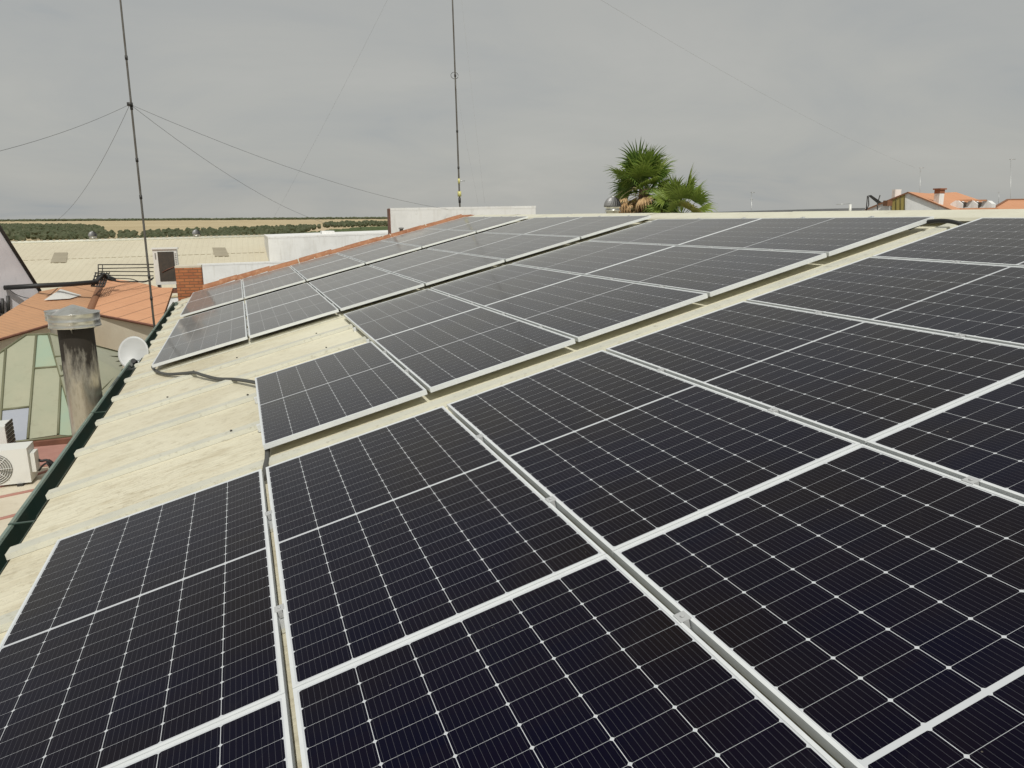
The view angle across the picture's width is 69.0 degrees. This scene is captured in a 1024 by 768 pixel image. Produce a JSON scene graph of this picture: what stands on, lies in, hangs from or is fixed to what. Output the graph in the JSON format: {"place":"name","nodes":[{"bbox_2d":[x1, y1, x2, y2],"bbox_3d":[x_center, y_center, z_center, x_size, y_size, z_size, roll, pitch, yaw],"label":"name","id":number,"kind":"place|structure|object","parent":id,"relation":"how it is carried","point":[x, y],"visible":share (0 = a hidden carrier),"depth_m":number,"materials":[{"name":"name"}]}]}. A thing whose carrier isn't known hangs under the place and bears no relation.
{"place":"outdoors","nodes":[
{"label":"outdoors","id":0,"kind":"place"},
{"bbox_2d":[43,309,59,334],"bbox_3d":[-7.649,-0.566,12.709,0.417,1.383,0.417,-5,14,-19],"label":"flue stack","id":1,"kind":"object","parent":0,"point":[51,330],"visible":0.1,"depth_m":12.49,"materials":[{"name":"metal"}]},
{"bbox_2d":[11,234,268,308],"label":"corrugated shed","id":2,"kind":"structure","parent":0,"point":[55,261],"depth_m":44.11,"materials":[{"name":"beige metal"}]},
{"bbox_2d":[88,231,96,239],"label":"roof vent","id":3,"kind":"object","parent":2,"relation":"on","point":[92,235],"visible":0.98,"depth_m":47.32,"materials":[{"name":"metal"}]},
{"bbox_2d":[192,229,199,236],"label":"roof vent","id":4,"kind":"object","parent":2,"relation":"on","point":[195,232],"visible":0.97,"depth_m":49.31,"materials":[{"name":"metal"}]},
{"bbox_2d":[0,218,386,296],"bbox_3d":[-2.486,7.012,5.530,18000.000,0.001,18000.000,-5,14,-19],"label":"ground","id":5,"kind":"structure","parent":0,"point":[115,226],"depth_m":1091.59,"materials":[{"name":"soil"}]},
{"bbox_2d":[0,223,109,240],"bbox_3d":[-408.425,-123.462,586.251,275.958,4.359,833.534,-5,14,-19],"label":"olive grove","id":6,"kind":"object","parent":5,"relation":"on","point":[33,231],"visible":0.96,"depth_m":325.80,"materials":[{"name":"green plant"}]},
{"bbox_2d":[0,217,386,221],"bbox_3d":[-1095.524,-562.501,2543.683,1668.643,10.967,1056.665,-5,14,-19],"label":"treeline","id":7,"kind":"object","parent":5,"relation":"on","point":[241,218],"visible":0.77,"depth_m":2363.12,"materials":[{"name":"green plant"}]},
{"bbox_2d":[108,224,320,237],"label":"olive grove","id":8,"kind":"object","parent":5,"relation":"on","point":[245,230],"visible":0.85,"depth_m":326.69,"materials":[{"name":"green plant"}]},
{"bbox_2d":[322,220,387,227],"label":"olive grove","id":9,"kind":"object","parent":5,"relation":"on","point":[349,223],"visible":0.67,"depth_m":602.64,"materials":[{"name":"green plant"}]},
{"bbox_2d":[308,226,333,231],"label":"dirt track","id":10,"kind":"structure","parent":0,"point":[321,229],"depth_m":481.55,"materials":[{"name":"beige soil"}]},
{"bbox_2d":[264,230,387,260],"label":"white building","id":11,"kind":"structure","parent":0,"point":[286,247],"depth_m":42.72,"materials":[{"name":"white paint"}]},
{"bbox_2d":[275,1,386,214],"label":"guy wire","id":12,"kind":"object","parent":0,"point":[339,94],"visible":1,"depth_m":23.11,"materials":[{"name":"grey metal"}]},
{"bbox_2d":[451,0,464,206],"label":"antenna mast","id":13,"kind":"object","parent":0,"point":[458,191],"visible":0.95,"depth_m":23.38,"materials":[{"name":"metal"}]},
{"bbox_2d":[603,1,897,160],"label":"guy wire","id":14,"kind":"object","parent":13,"relation":"attached to","point":[726,73],"visible":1,"depth_m":22.24,"materials":[{"name":"grey metal"}]},
{"bbox_2d":[0,0,1023,219],"label":"sky","id":15,"kind":"structure","parent":0,"point":[936,87],"materials":[{"name":"grey"}]},
{"bbox_2d":[704,208,864,212],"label":"grey shed","id":16,"kind":"structure","parent":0,"point":[847,209],"depth_m":34.01,"materials":[{"name":"concrete"}]},
{"bbox_2d":[866,195,880,210],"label":"solar heater","id":17,"kind":"object","parent":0,"point":[877,201],"visible":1,"depth_m":41.98,"materials":[{"name":"grey metal"}]},
{"bbox_2d":[995,199,1023,208],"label":"roof","id":18,"kind":"structure","parent":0,"point":[1012,204],"depth_m":52.33,"materials":[{"name":"orange tile"}]},
{"bbox_2d":[1009,159,1012,198],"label":"aerial","id":19,"kind":"object","parent":18,"relation":"on","point":[1010,182],"visible":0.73,"depth_m":53.99,"materials":[{"name":"silver metal"}]},
{"label":"crop field","id":20,"kind":"structure","parent":0,"visible":0},
{"bbox_2d":[304,226,387,232],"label":"vine rows","id":21,"kind":"object","parent":20,"relation":"on","point":[374,228],"visible":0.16,"depth_m":410.81,"materials":[{"name":"green plant"}]},
{"label":"paved yard","id":22,"kind":"structure","parent":0,"visible":0},
{"bbox_2d":[0,225,41,315],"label":"gable wall","id":23,"kind":"structure","parent":22,"relation":"on","point":[14,270],"depth_m":17.11,"materials":[{"name":"white paint"}]},
{"bbox_2d":[3,280,98,289],"bbox_3d":[-10.749,-2.331,17.506,1.990,0.137,0.470,-13,18,-43],"label":"black pipe","id":24,"kind":"object","parent":23,"relation":"attached to","point":[47,285],"visible":1,"depth_m":17.29,"materials":[{"name":"black rubber"}]},
{"bbox_2d":[0,317,152,437],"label":"courtyard wall","id":25,"kind":"structure","parent":22,"relation":"on","point":[113,334],"depth_m":16.25,"materials":[{"name":"beige paint"}]},
{"bbox_2d":[0,278,172,340],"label":"tiled roof","id":26,"kind":"structure","parent":25,"relation":"on","point":[130,302],"depth_m":16.87,"materials":[{"name":"orange tile"}]},
{"bbox_2d":[45,289,79,299],"bbox_3d":[-10.549,-2.087,17.419,0.310,0.200,1.529,-2,13,-9],"label":"pyramid rooflight","id":27,"kind":"object","parent":26,"relation":"on","point":[61,294],"visible":1,"depth_m":17.52,"materials":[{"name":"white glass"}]},
{"bbox_2d":[91,272,115,286],"bbox_3d":[-10.237,-2.629,18.696,0.539,0.328,1.033,-5,14,-19],"label":"cable rack","id":28,"kind":"object","parent":26,"relation":"on","point":[101,276],"visible":0.86,"depth_m":18.59,"materials":[{"name":"grey metal"}]},
{"bbox_2d":[98,264,153,275],"bbox_3d":[-9.987,-2.916,19.271,1.339,0.397,0.028,-5,14,-19],"label":"pipe rack","id":29,"kind":"object","parent":28,"relation":"on","point":[102,268],"visible":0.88,"depth_m":19.25,"materials":[{"name":"grey metal"}]},
{"bbox_2d":[107,277,153,282],"bbox_3d":[-9.659,-2.624,18.748,1.175,0.126,0.283,-2,13,-7],"label":"cable","id":30,"kind":"object","parent":28,"relation":"hanging from","point":[127,281],"visible":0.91,"depth_m":18.65,"materials":[{"name":"black rubber"}]},
{"bbox_2d":[109,278,152,282],"bbox_3d":[-9.585,-2.599,18.646,1.045,0.128,0.270,-4,13,-14],"label":"cable","id":31,"kind":"object","parent":26,"relation":"on","point":[128,278],"visible":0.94,"depth_m":18.54,"materials":[{"name":"black rubber"}]},
{"bbox_2d":[151,247,178,292],"bbox_3d":[-8.879,-2.939,19.247,0.708,1.142,0.510,-5,14,-19],"label":"air conditioner","id":32,"kind":"object","parent":26,"relation":"on","point":[165,261],"visible":0.77,"depth_m":19.02,"materials":[{"name":"white metal"}]},
{"bbox_2d":[202,260,308,283],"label":"white wall","id":33,"kind":"structure","parent":22,"relation":"on","point":[212,272],"depth_m":34.30,"materials":[{"name":"white paint"}]},
{"bbox_2d":[387,206,535,233],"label":"white parapet","id":34,"kind":"structure","parent":22,"relation":"on","point":[405,218],"depth_m":22.48,"materials":[{"name":"white paint"}]},
{"bbox_2d":[0,209,1023,767],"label":"industrial building","id":35,"kind":"structure","parent":22,"relation":"on","point":[144,437],"depth_m":5.91,"materials":[{"name":"beige"}]},
{"bbox_2d":[0,444,66,535],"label":"roof","id":36,"kind":"structure","parent":35,"relation":"on","point":[13,497],"depth_m":8.24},
{"bbox_2d":[0,419,15,443],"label":"air conditioner","id":37,"kind":"object","parent":36,"relation":"on","point":[7,434],"visible":0.69,"depth_m":9.20,"materials":[{"name":"white metal"}]},
{"bbox_2d":[0,441,39,486],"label":"air conditioner","id":38,"kind":"object","parent":36,"relation":"on","point":[19,464],"visible":1,"depth_m":8.38,"materials":[{"name":"white metal"}]},
{"bbox_2d":[38,459,53,470],"bbox_3d":[-5.407,0.951,8.645,0.231,0.226,0.087,-5,14,-19],"label":"hose","id":39,"kind":"object","parent":36,"relation":"on","point":[49,462],"visible":0.56,"depth_m":8.63,"materials":[{"name":"black rubber"}]},
{"bbox_2d":[0,332,122,446],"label":"glazed rooflight","id":40,"kind":"object","parent":36,"relation":"on","point":[33,403],"visible":0.65,"depth_m":10.60,"materials":[{"name":"green glass"}]},
{"bbox_2d":[46,305,102,436],"bbox_3d":[-4.900,0.067,8.531,0.534,1.956,0.534,-5,14,-19],"label":"flue stack","id":41,"kind":"object","parent":36,"relation":"on","point":[74,326],"visible":0.62,"depth_m":8.32,"materials":[{"name":"silver metal"}]},
{"bbox_2d":[118,336,148,367],"bbox_3d":[-5.309,-0.162,10.612,0.553,0.993,0.358,11,17,42],"label":"satellite dish","id":42,"kind":"object","parent":35,"relation":"attached to","point":[133,349],"visible":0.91,"depth_m":10.66,"materials":[{"name":"paint"}]},
{"bbox_2d":[119,0,154,327],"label":"antenna mast","id":43,"kind":"object","parent":35,"relation":"attached to","point":[130,103],"visible":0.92,"depth_m":13.47,"materials":[{"name":"metal"}]},
{"bbox_2d":[1,105,127,150],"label":"guy wire","id":44,"kind":"object","parent":43,"relation":"attached to","point":[64,131],"visible":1,"depth_m":11.55,"materials":[{"name":"grey metal"}]},
{"bbox_2d":[56,107,128,220],"bbox_3d":[-9.788,-4.775,17.076,0.006,2.040,9.530,-11,16,-38],"label":"guy wire","id":45,"kind":"object","parent":43,"relation":"attached to","point":[101,161],"visible":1,"depth_m":15.42,"materials":[{"name":"grey metal"}]},
{"bbox_2d":[135,108,326,223],"bbox_3d":[-6.217,-4.985,18.357,0.006,2.240,10.049,1,13,6],"label":"guy wire","id":46,"kind":"object","parent":43,"relation":"attached to","point":[218,168],"visible":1,"depth_m":16.04,"materials":[{"name":"grey metal"}]},
{"bbox_2d":[135,106,443,208],"bbox_3d":[-4.361,-5.123,17.871,0.006,1.780,10.309,6,14,27],"label":"guy wire","id":47,"kind":"object","parent":43,"relation":"attached to","point":[272,161],"visible":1,"depth_m":16.12,"materials":[{"name":"grey metal"}]},
{"bbox_2d":[0,469,287,767],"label":"photovoltaic module","id":48,"kind":"object","parent":35,"relation":"on","point":[132,636],"visible":0.82,"depth_m":2.92,"materials":[{"name":"glass"}]},
{"bbox_2d":[174,264,203,300],"bbox_3d":[-7.985,-2.347,18.535,0.601,1.194,0.560,-5,14,-19],"label":"brick chimney","id":49,"kind":"object","parent":35,"relation":"on","point":[189,280],"visible":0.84,"depth_m":18.23,"materials":[{"name":"orange brick"}]},
{"bbox_2d":[152,316,248,367],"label":"photovoltaic module","id":50,"kind":"object","parent":35,"relation":"on","point":[201,340],"visible":0.88,"depth_m":9.80,"materials":[{"name":"glass"}]},
{"bbox_2d":[151,361,254,383],"bbox_3d":[-3.459,-0.127,8.084,0.212,0.340,3.673,-11,16,-39],"label":"cable bundle","id":51,"kind":"object","parent":35,"relation":"on","point":[206,376],"visible":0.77,"depth_m":7.84,"materials":[{"name":"grey"}]},
{"bbox_2d":[113,693,295,767],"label":"photovoltaic module","id":52,"kind":"object","parent":35,"relation":"on","point":[258,736],"visible":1,"depth_m":2.20,"materials":[{"name":"glass"}]},
{"bbox_2d":[168,301,246,337],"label":"photovoltaic module","id":53,"kind":"object","parent":35,"relation":"on","point":[209,318],"visible":0.77,"depth_m":12.07,"materials":[{"name":"glass"}]},
{"bbox_2d":[180,287,244,316],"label":"photovoltaic module","id":54,"kind":"object","parent":35,"relation":"on","point":[213,301],"visible":0.93,"depth_m":14.32,"materials":[{"name":"glass"}]},
{"bbox_2d":[187,279,242,302],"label":"photovoltaic module","id":55,"kind":"object","parent":35,"relation":"on","point":[215,290],"visible":0.84,"depth_m":16.65,"materials":[{"name":"glass"}]},
{"bbox_2d":[262,448,269,480],"bbox_3d":[-1.566,0.484,4.750,0.035,0.056,0.710,-4,13,-15],"label":"conduit","id":56,"kind":"object","parent":35,"relation":"on","point":[266,459],"visible":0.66,"depth_m":4.67,"materials":[{"name":"grey"}]},
{"bbox_2d":[242,266,295,286],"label":"photovoltaic module","id":57,"kind":"object","parent":35,"relation":"on","point":[258,278],"visible":0.82,"depth_m":16.93,"materials":[{"name":"glass"}]},
{"bbox_2d":[243,272,305,298],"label":"photovoltaic module","id":58,"kind":"object","parent":35,"relation":"on","point":[270,285],"visible":0.9,"depth_m":14.64,"materials":[{"name":"glass"}]},
{"bbox_2d":[245,283,319,314],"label":"photovoltaic module","id":59,"kind":"object","parent":35,"relation":"on","point":[278,298],"visible":0.82,"depth_m":12.38,"materials":[{"name":"glass"}]},
{"bbox_2d":[247,294,338,337],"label":"photovoltaic module","id":60,"kind":"object","parent":35,"relation":"on","point":[276,318],"visible":0.93,"depth_m":10.12,"materials":[{"name":"glass"}]},
{"bbox_2d":[290,253,347,271],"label":"photovoltaic module","id":61,"kind":"object","parent":35,"relation":"on","point":[315,262],"visible":0.89,"depth_m":17.24,"materials":[{"name":"glass"}]},
{"bbox_2d":[297,258,364,280],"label":"photovoltaic module","id":62,"kind":"object","parent":35,"relation":"on","point":[326,269],"visible":0.93,"depth_m":14.95,"materials":[{"name":"glass"}]},
{"bbox_2d":[254,341,426,449],"bbox_3d":[-1.452,0.016,6.077,1.281,0.096,2.278,-19,18,-16],"label":"photovoltaic module","id":63,"kind":"object","parent":35,"relation":"on","point":[297,401],"visible":0.91,"depth_m":5.71,"materials":[{"name":"glass"}]},
{"bbox_2d":[309,266,389,294],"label":"photovoltaic module","id":64,"kind":"object","parent":35,"relation":"on","point":[340,280],"visible":0.85,"depth_m":12.68,"materials":[{"name":"glass"}]},
{"bbox_2d":[336,241,396,257],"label":"photovoltaic module","id":65,"kind":"object","parent":35,"relation":"on","point":[348,253],"visible":0.86,"depth_m":17.57,"materials":[{"name":"glass"}]},
{"bbox_2d":[322,273,423,310],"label":"photovoltaic module","id":66,"kind":"object","parent":35,"relation":"on","point":[365,292],"visible":0.94,"depth_m":10.43,"materials":[{"name":"glass"}]},
{"bbox_2d":[349,243,421,263],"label":"photovoltaic module","id":67,"kind":"object","parent":35,"relation":"on","point":[381,253],"visible":0.93,"depth_m":15.26,"materials":[{"name":"glass"}]},
{"bbox_2d":[343,289,479,342],"bbox_3d":[-1.172,-0.806,8.485,1.282,0.096,2.278,-19,17,-15],"label":"photovoltaic module","id":68,"kind":"object","parent":35,"relation":"on","point":[372,323],"visible":0.88,"depth_m":8.28,"materials":[{"name":"glass"}]},
{"bbox_2d":[381,228,442,242],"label":"photovoltaic module","id":69,"kind":"object","parent":35,"relation":"on","point":[410,236],"visible":0.82,"depth_m":17.88,"materials":[{"name":"glass"}]},
{"bbox_2d":[369,249,456,272],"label":"photovoltaic module","id":70,"kind":"object","parent":35,"relation":"on","point":[408,260],"visible":0.73,"depth_m":13.01,"materials":[{"name":"glass"}]},
{"bbox_2d":[266,406,605,688],"bbox_3d":[-0.507,0.571,3.584,1.246,0.096,2.278,-19,18,-16],"label":"photovoltaic module","id":71,"kind":"object","parent":35,"relation":"on","point":[390,535],"visible":0.84,"depth_m":3.12,"materials":[{"name":"glass"}]},
{"bbox_2d":[399,230,475,247],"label":"photovoltaic module","id":72,"kind":"object","parent":35,"relation":"on","point":[434,238],"visible":0.94,"depth_m":15.57,"materials":[{"name":"glass"}]},
{"bbox_2d":[392,253,504,285],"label":"photovoltaic module","id":73,"kind":"object","parent":35,"relation":"on","point":[442,269],"visible":0.92,"depth_m":10.74,"materials":[{"name":"glass"}]},
{"bbox_2d":[424,216,488,229],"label":"photovoltaic module","id":74,"kind":"object","parent":35,"relation":"on","point":[454,223],"visible":0.83,"depth_m":18.19,"materials":[{"name":"glass"}]},
{"bbox_2d":[374,307,574,392],"bbox_3d":[-0.382,-0.358,6.391,1.246,0.096,2.278,-19,17,-15],"label":"photovoltaic module","id":75,"kind":"object","parent":35,"relation":"on","point":[434,356],"visible":0.96,"depth_m":6.03,"materials":[{"name":"glass"}]},
{"bbox_2d":[427,233,521,252],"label":"photovoltaic module","id":76,"kind":"object","parent":35,"relation":"on","point":[468,243],"visible":0.86,"depth_m":13.33,"materials":[{"name":"glass"}]},
{"bbox_2d":[447,216,527,232],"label":"photovoltaic module","id":77,"kind":"object","parent":35,"relation":"on","point":[484,224],"visible":0.98,"depth_m":15.87,"materials":[{"name":"glass"}]},
{"bbox_2d":[430,264,580,307],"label":"photovoltaic module","id":78,"kind":"object","parent":35,"relation":"on","point":[488,287],"visible":0.81,"depth_m":8.59,"materials":[{"name":"glass"}]},
{"bbox_2d":[460,234,579,261],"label":"photovoltaic module","id":79,"kind":"object","parent":35,"relation":"on","point":[513,248],"visible":0.98,"depth_m":11.05,"materials":[{"name":"glass"}]},
{"bbox_2d":[483,216,579,233],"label":"photovoltaic module","id":80,"kind":"object","parent":35,"relation":"on","point":[528,225],"visible":0.88,"depth_m":13.64,"materials":[{"name":"glass"}]},
{"bbox_2d":[293,554,842,767],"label":"photovoltaic module","id":81,"kind":"object","parent":35,"relation":"on","point":[606,661],"visible":0.94,"depth_m":2.08,"materials":[{"name":"glass"}]},
{"bbox_2d":[526,215,650,238],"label":"photovoltaic module","id":82,"kind":"object","parent":35,"relation":"on","point":[582,227],"visible":0.95,"depth_m":11.37,"materials":[{"name":"glass"}]},
{"bbox_2d":[511,241,674,274],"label":"photovoltaic module","id":83,"kind":"object","parent":35,"relation":"on","point":[584,257],"visible":0.84,"depth_m":8.90,"materials":[{"name":"glass"}]},
{"bbox_2d":[484,275,707,341],"bbox_3d":[0.673,-0.727,6.701,1.247,0.096,2.278,-19,17,-15],"label":"photovoltaic module","id":84,"kind":"object","parent":35,"relation":"on","point":[580,308],"visible":0.94,"depth_m":6.35,"materials":[{"name":"glass"}]},
{"bbox_2d":[604,196,620,212],"bbox_3d":[1.816,-3.085,13.493,0.313,0.622,0.310,-5,14,-19],"label":"turbine vent","id":85,"kind":"object","parent":35,"relation":"on","point":[612,204],"visible":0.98,"depth_m":13.37,"materials":[{"name":"metal"}]},
{"bbox_2d":[447,350,860,558],"bbox_3d":[0.547,0.202,3.894,1.246,0.096,2.278,-19,18,-15],"label":"photovoltaic module","id":86,"kind":"object","parent":35,"relation":"on","point":[610,452],"visible":0.91,"depth_m":3.45,"materials":[{"name":"glass"}]},
{"bbox_2d":[588,217,760,245],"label":"photovoltaic module","id":87,"kind":"object","parent":35,"relation":"on","point":[676,232],"visible":0.84,"depth_m":9.21,"materials":[{"name":"glass"}]},
{"bbox_2d":[584,246,826,296],"bbox_3d":[1.727,-1.095,7.010,1.246,0.096,2.278,-19,17,-15],"label":"photovoltaic module","id":88,"kind":"object","parent":35,"relation":"on","point":[710,271],"visible":0.94,"depth_m":6.67,"materials":[{"name":"glass"}]},
{"bbox_2d":[678,216,933,255],"bbox_3d":[2.781,-1.464,7.320,1.246,0.096,2.278,-19,17,-15],"label":"photovoltaic module","id":89,"kind":"object","parent":35,"relation":"on","point":[832,236],"visible":0.89,"depth_m":7.00,"materials":[{"name":"glass"}]},
{"bbox_2d":[606,301,1023,444],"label":"photovoltaic module","id":90,"kind":"object","parent":35,"relation":"on","point":[861,381],"visible":0.91,"depth_m":3.81,"materials":[{"name":"glass"}]},
{"bbox_2d":[613,444,1023,767],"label":"photovoltaic module","id":91,"kind":"object","parent":35,"relation":"on","point":[860,606],"visible":0.94,"depth_m":2.12,"materials":[{"name":"glass"}]},
{"bbox_2d":[746,257,1023,346],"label":"photovoltaic module","id":92,"kind":"object","parent":35,"relation":"on","point":[984,302],"visible":0.88,"depth_m":4.57,"materials":[{"name":"glass"}]},
{"bbox_2d":[908,219,964,229],"bbox_3d":[3.597,-1.348,6.303,0.107,0.098,0.484,-8,15,-31],"label":"cable bundle","id":93,"kind":"object","parent":35,"relation":"on","point":[933,221],"visible":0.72,"depth_m":6.23,"materials":[{"name":"black plastic"}]},
{"bbox_2d":[867,374,1023,501],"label":"photovoltaic module","id":94,"kind":"object","parent":35,"relation":"on","point":[980,436],"visible":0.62,"depth_m":2.83,"materials":[{"name":"glass"}]},
{"bbox_2d":[872,218,1023,266],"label":"photovoltaic module","id":95,"kind":"object","parent":35,"relation":"on","point":[995,241],"visible":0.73,"depth_m":5.40,"materials":[{"name":"glass"}]},
{"bbox_2d":[601,139,680,212],"bbox_3d":[4.805,-3.590,27.845,3.037,10.762,3.128,3,13,16],"label":"fan palm","id":96,"kind":"object","parent":22,"relation":"on","point":[641,171],"visible":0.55,"depth_m":26.51,"materials":[{"name":"green plant"}]},
{"bbox_2d":[643,163,718,212],"bbox_3d":[5.802,-2.757,26.301,2.747,9.805,2.759,7,15,31],"label":"fan palm","id":97,"kind":"object","parent":22,"relation":"on","point":[675,192],"visible":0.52,"depth_m":25.01,"materials":[{"name":"green plant"}]},
{"bbox_2d":[865,188,997,210],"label":"gabled house","id":98,"kind":"structure","parent":22,"relation":"on","point":[939,199],"depth_m":46.57,"materials":[{"name":"white"}]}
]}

